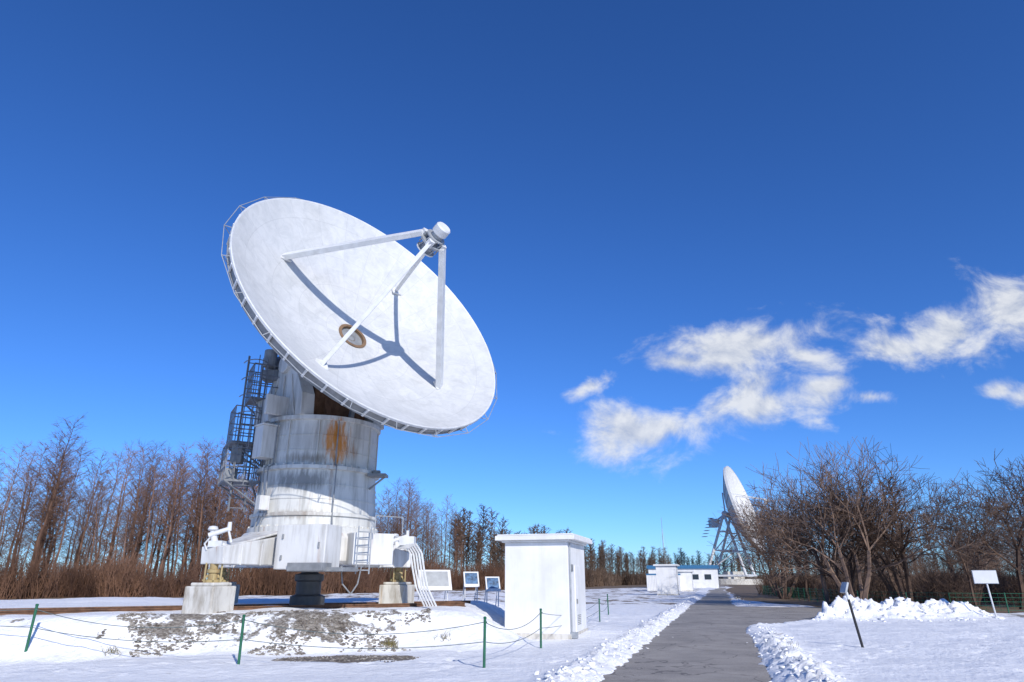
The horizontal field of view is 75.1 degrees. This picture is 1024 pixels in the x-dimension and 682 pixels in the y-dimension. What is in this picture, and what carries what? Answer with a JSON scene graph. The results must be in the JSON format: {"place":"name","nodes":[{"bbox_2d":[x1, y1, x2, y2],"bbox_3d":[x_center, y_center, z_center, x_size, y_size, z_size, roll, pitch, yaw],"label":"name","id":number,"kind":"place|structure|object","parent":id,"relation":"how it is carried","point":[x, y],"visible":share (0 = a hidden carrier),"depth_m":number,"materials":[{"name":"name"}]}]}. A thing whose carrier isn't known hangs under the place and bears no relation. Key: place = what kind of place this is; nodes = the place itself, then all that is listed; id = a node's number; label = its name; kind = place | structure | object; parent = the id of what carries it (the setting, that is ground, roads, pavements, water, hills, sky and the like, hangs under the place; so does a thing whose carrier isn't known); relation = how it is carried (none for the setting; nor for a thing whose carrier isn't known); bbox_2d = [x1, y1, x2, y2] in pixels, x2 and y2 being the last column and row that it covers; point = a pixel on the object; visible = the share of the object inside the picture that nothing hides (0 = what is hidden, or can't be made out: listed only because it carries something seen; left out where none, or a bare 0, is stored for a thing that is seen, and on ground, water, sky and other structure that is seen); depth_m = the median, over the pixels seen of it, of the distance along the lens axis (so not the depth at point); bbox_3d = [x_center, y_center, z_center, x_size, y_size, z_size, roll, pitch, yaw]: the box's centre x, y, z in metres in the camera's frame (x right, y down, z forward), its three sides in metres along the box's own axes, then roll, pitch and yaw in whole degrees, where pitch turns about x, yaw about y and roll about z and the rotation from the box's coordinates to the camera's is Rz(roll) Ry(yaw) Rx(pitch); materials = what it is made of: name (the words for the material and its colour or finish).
{"place":"outdoors","nodes":[
{"label":"outdoors","id":0,"kind":"place"},
{"bbox_2d":[96,608,430,662],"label":"gravel","id":1,"kind":"structure","parent":0,"point":[224,619],"depth_m":15.04,"materials":[{"name":"grey gravel"}]},
{"bbox_2d":[0,581,1023,681],"bbox_3d":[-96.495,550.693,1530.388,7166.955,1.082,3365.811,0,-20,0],"label":"snow ground","id":2,"kind":"structure","parent":0,"point":[941,648],"depth_m":15.15,"materials":[{"name":"white snow"}]},
{"bbox_2d":[0,600,470,614],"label":"transport rails","id":3,"kind":"object","parent":2,"relation":"on","point":[59,610],"visible":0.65,"depth_m":17.80,"materials":[{"name":"metal"}]},
{"bbox_2d":[0,412,487,592],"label":"larch forest","id":4,"kind":"object","parent":2,"relation":"on","point":[198,521],"visible":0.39,"depth_m":67.18,"materials":[{"name":"brown plant"}]},
{"bbox_2d":[0,541,504,599],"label":"shrub thicket","id":5,"kind":"object","parent":2,"relation":"on","point":[110,577],"visible":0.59,"depth_m":55.77,"materials":[{"name":"brown plant"}]},
{"bbox_2d":[0,594,608,667],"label":"rope fence","id":6,"kind":"object","parent":2,"relation":"on","point":[241,639],"visible":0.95,"depth_m":13.16,"materials":[{"name":"green metal"}]},
{"bbox_2d":[181,197,496,613],"bbox_3d":[-5.200,1.217,20.081,9.429,13.163,8.205,0,-20,0],"label":"radio telescope","id":7,"kind":"object","parent":2,"relation":"on","point":[367,332],"visible":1,"depth_m":19.89,"materials":[{"name":"white metal"}]},
{"bbox_2d":[418,570,451,600],"bbox_3d":[-2.697,8.468,22.916,1.150,1.119,0.657,7,-21,-19],"label":"display panel","id":8,"kind":"object","parent":2,"relation":"on","point":[438,580],"visible":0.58,"depth_m":22.86,"materials":[{"name":"white metal"}]},
{"bbox_2d":[101,631,798,655],"bbox_3d":[-1.179,6.833,15.103,14.829,0.426,2.090,1,-20,-3],"label":"dry grass tuft","id":9,"kind":"object","parent":2,"relation":"on","point":[392,643],"visible":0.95,"depth_m":15.49,"materials":[{"name":"brown plant"}]},
{"bbox_2d":[462,572,479,602],"bbox_3d":[-1.489,8.801,23.778,0.550,1.059,0.617,5,-20,-13],"label":"information board","id":10,"kind":"object","parent":2,"relation":"on","point":[471,579],"visible":0.87,"depth_m":23.69,"materials":[{"name":"white metal"}]},
{"bbox_2d":[484,577,500,606],"bbox_3d":[-0.759,9.427,25.041,0.550,1.059,0.617,5,-20,-13],"label":"information board","id":11,"kind":"object","parent":2,"relation":"on","point":[492,584],"visible":0.85,"depth_m":24.95,"materials":[{"name":"white metal"}]},
{"bbox_2d":[495,533,591,639],"bbox_3d":[1.092,7.752,20.851,2.450,3.115,3.100,-6,-21,16],"label":"equipment hut","id":12,"kind":"object","parent":2,"relation":"on","point":[545,573],"visible":0.89,"depth_m":19.77,"materials":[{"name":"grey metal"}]},
{"bbox_2d":[574,566,581,631],"bbox_3d":[2.038,7.975,20.473,0.030,2.000,0.850,-6,-21,16],"label":"door","id":13,"kind":"structure","parent":12,"relation":"in","point":[577,576],"depth_m":20.43,"materials":[{"name":"white metal"}]},
{"bbox_2d":[646,574,681,590],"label":"storage container","id":14,"kind":"object","parent":2,"relation":"on","point":[651,582],"visible":0.39,"depth_m":100.79,"materials":[{"name":"white metal"}]},
{"bbox_2d":[658,518,669,560],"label":"radio mast","id":15,"kind":"object","parent":2,"relation":"on","point":[662,540],"visible":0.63,"depth_m":251.68,"materials":[{"name":"metal"}]},
{"bbox_2d":[653,564,679,594],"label":"equipment hut","id":16,"kind":"object","parent":2,"relation":"on","point":[667,579],"visible":0.81,"depth_m":73.07,"materials":[{"name":"grey metal"}]},
{"bbox_2d":[648,569,718,587],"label":"walls","id":17,"kind":"structure","parent":2,"relation":"on","point":[703,582],"depth_m":136.99,"materials":[{"name":"white paint"}]},
{"bbox_2d":[646,565,718,568],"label":"roof","id":18,"kind":"structure","parent":17,"relation":"on","point":[691,567],"depth_m":137.96,"materials":[{"name":"blue paint"}]},
{"bbox_2d":[692,574,719,587],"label":"windows","id":19,"kind":"structure","parent":17,"relation":"attached to","point":[696,576],"depth_m":137.29,"materials":[{"name":"grey glass"}]},
{"bbox_2d":[678,571,693,590],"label":"equipment hut","id":20,"kind":"object","parent":2,"relation":"on","point":[686,580],"visible":0.66,"depth_m":100.81,"materials":[{"name":"grey metal"}]},
{"bbox_2d":[702,466,766,584],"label":"radio telescope","id":21,"kind":"object","parent":2,"relation":"on","point":[733,490],"visible":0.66,"depth_m":245.54,"materials":[{"name":"white metal"}]},
{"bbox_2d":[446,503,1023,586],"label":"distant forest","id":22,"kind":"object","parent":2,"relation":"on","point":[599,575],"visible":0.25,"depth_m":196.69,"materials":[{"name":"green plant"}]},
{"bbox_2d":[729,508,804,595],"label":"bare tree","id":23,"kind":"object","parent":2,"relation":"on","point":[778,574],"visible":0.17,"depth_m":69.41,"materials":[{"name":"brown plant"}]},
{"bbox_2d":[704,494,832,598],"bbox_3d":[23.492,18.448,60.383,11.913,9.849,9.948,-8,-21,21],"label":"bare tree","id":24,"kind":"object","parent":2,"relation":"on","point":[785,596],"visible":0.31,"depth_m":59.83,"materials":[{"name":"brown plant"}]},
{"bbox_2d":[533,594,1004,681],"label":"snow bank","id":25,"kind":"structure","parent":2,"relation":"on","point":[592,664],"depth_m":16.18,"materials":[{"name":"white snow"}]},
{"bbox_2d":[727,503,812,597],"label":"bare tree","id":26,"kind":"object","parent":2,"relation":"on","point":[742,534],"visible":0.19,"depth_m":63.67,"materials":[{"name":"brown plant"}]},
{"bbox_2d":[735,499,827,600],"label":"bare tree","id":27,"kind":"object","parent":2,"relation":"on","point":[764,559],"visible":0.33,"depth_m":55.34,"materials":[{"name":"brown plant"}]},
{"bbox_2d":[751,522,827,568],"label":"bare tree","id":28,"kind":"object","parent":2,"relation":"on","point":[784,547],"visible":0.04,"depth_m":76.17,"materials":[{"name":"brown plant"}]},
{"bbox_2d":[746,493,843,589],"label":"bare tree","id":29,"kind":"object","parent":2,"relation":"on","point":[792,529],"visible":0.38,"depth_m":46.32,"materials":[{"name":"brown plant"}]},
{"bbox_2d":[721,471,903,604],"bbox_3d":[20.645,13.386,46.652,12.098,10.032,6.747,-2,-20,7],"label":"bare tree","id":30,"kind":"object","parent":2,"relation":"on","point":[826,594],"visible":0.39,"depth_m":46.29,"materials":[{"name":"brown plant"}]},
{"bbox_2d":[753,486,922,582],"bbox_3d":[27.589,17.145,57.239,14.174,10.197,10.196,-16,-25,38],"label":"bare tree","id":31,"kind":"object","parent":2,"relation":"on","point":[841,570],"visible":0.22,"depth_m":57.56,"materials":[{"name":"brown plant"}]},
{"bbox_2d":[763,479,923,597],"bbox_3d":[21.104,13.164,43.535,8.421,8.337,10.084,-1,-20,3],"label":"bare tree","id":32,"kind":"object","parent":2,"relation":"on","point":[855,579],"visible":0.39,"depth_m":42.46,"materials":[{"name":"brown plant"}]},
{"bbox_2d":[775,482,925,596],"bbox_3d":[22.006,12.912,43.045,5.665,8.423,10.158,7,-21,-18],"label":"bare tree","id":33,"kind":"object","parent":2,"relation":"on","point":[852,570],"visible":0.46,"depth_m":40.59,"materials":[{"name":"brown plant"}]},
{"bbox_2d":[840,582,863,647],"bbox_3d":[8.622,6.967,16.836,0.339,1.638,0.300,0,-20,0],"label":"marker post","id":34,"kind":"object","parent":2,"relation":"on","point":[844,587],"visible":0.98,"depth_m":16.89,"materials":[{"name":"black metal"}]},
{"bbox_2d":[741,436,984,599],"bbox_3d":[20.572,10.801,39.803,10.463,10.359,12.530,10,-22,-26],"label":"bare tree","id":35,"kind":"object","parent":2,"relation":"on","point":[864,591],"visible":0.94,"depth_m":39.80,"materials":[{"name":"brown plant"}]},
{"bbox_2d":[767,444,967,601],"bbox_3d":[21.330,11.366,40.850,10.159,9.933,10.309,-5,-20,12],"label":"bare tree","id":36,"kind":"object","parent":2,"relation":"on","point":[898,582],"visible":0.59,"depth_m":40.45,"materials":[{"name":"brown plant"}]},
{"bbox_2d":[752,558,1023,607],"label":"undergrowth","id":37,"kind":"object","parent":2,"relation":"on","point":[943,583],"visible":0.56,"depth_m":46.33,"materials":[{"name":"brown plant"}]},
{"bbox_2d":[762,585,1023,612],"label":"green wire fence","id":38,"kind":"object","parent":2,"relation":"on","point":[857,594],"visible":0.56,"depth_m":38.90,"materials":[{"name":"paint"}]},
{"bbox_2d":[826,486,972,596],"bbox_3d":[25.348,13.627,44.743,8.424,8.237,8.548,11,-22,-27],"label":"bare tree","id":39,"kind":"object","parent":2,"relation":"on","point":[895,585],"visible":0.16,"depth_m":44.87,"materials":[{"name":"brown plant"}]},
{"bbox_2d":[800,470,1023,581],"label":"distant woodland","id":40,"kind":"object","parent":2,"relation":"on","point":[934,559],"visible":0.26,"depth_m":83.12,"materials":[{"name":"brown plant"}]},
{"bbox_2d":[883,493,1023,581],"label":"bare tree","id":41,"kind":"object","parent":2,"relation":"on","point":[983,547],"visible":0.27,"depth_m":46.29,"materials":[{"name":"brown plant"}]},
{"bbox_2d":[890,474,1023,606],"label":"bare tree","id":42,"kind":"object","parent":2,"relation":"on","point":[1010,533],"visible":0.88,"depth_m":37.04,"materials":[{"name":"brown plant"}]},
{"bbox_2d":[925,449,1023,608],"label":"bare tree","id":43,"kind":"object","parent":2,"relation":"on","point":[1017,567],"visible":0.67,"depth_m":39.15,"materials":[{"name":"brown plant"}]},
{"bbox_2d":[971,570,998,616],"bbox_3d":[20.513,10.917,28.623,0.900,2.012,0.097,-10,-22,27],"label":"notice sign","id":44,"kind":"object","parent":2,"relation":"on","point":[986,577],"visible":0.91,"depth_m":28.80,"materials":[{"name":"white metal"}]},
{"bbox_2d":[957,482,1023,557],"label":"bare tree","id":45,"kind":"object","parent":2,"relation":"on","point":[1012,512],"visible":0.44,"depth_m":43.61,"materials":[{"name":"brown plant"}]},
{"bbox_2d":[958,454,1023,561],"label":"bare tree","id":46,"kind":"object","parent":2,"relation":"on","point":[996,490],"visible":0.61,"depth_m":40.66,"materials":[{"name":"brown plant"}]},
{"bbox_2d":[964,509,1023,573],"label":"bare tree","id":47,"kind":"object","parent":2,"relation":"on","point":[1013,546],"visible":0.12,"depth_m":51.03,"materials":[{"name":"brown plant"}]},
{"bbox_2d":[977,485,1023,548],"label":"bare tree","id":48,"kind":"object","parent":2,"relation":"on","point":[1004,523],"visible":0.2,"depth_m":48.28,"materials":[{"name":"brown plant"}]},
{"bbox_2d":[995,456,1023,522],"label":"bare tree","id":49,"kind":"object","parent":2,"relation":"on","point":[1018,497],"visible":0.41,"depth_m":41.79,"materials":[{"name":"brown plant"}]},
{"bbox_2d":[0,0,1023,577],"label":"sky","id":50,"kind":"structure","parent":0,"point":[688,241],"materials":[{"name":"blue"}]},
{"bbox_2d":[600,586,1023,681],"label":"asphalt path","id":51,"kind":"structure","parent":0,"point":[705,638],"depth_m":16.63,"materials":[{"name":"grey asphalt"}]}
]}

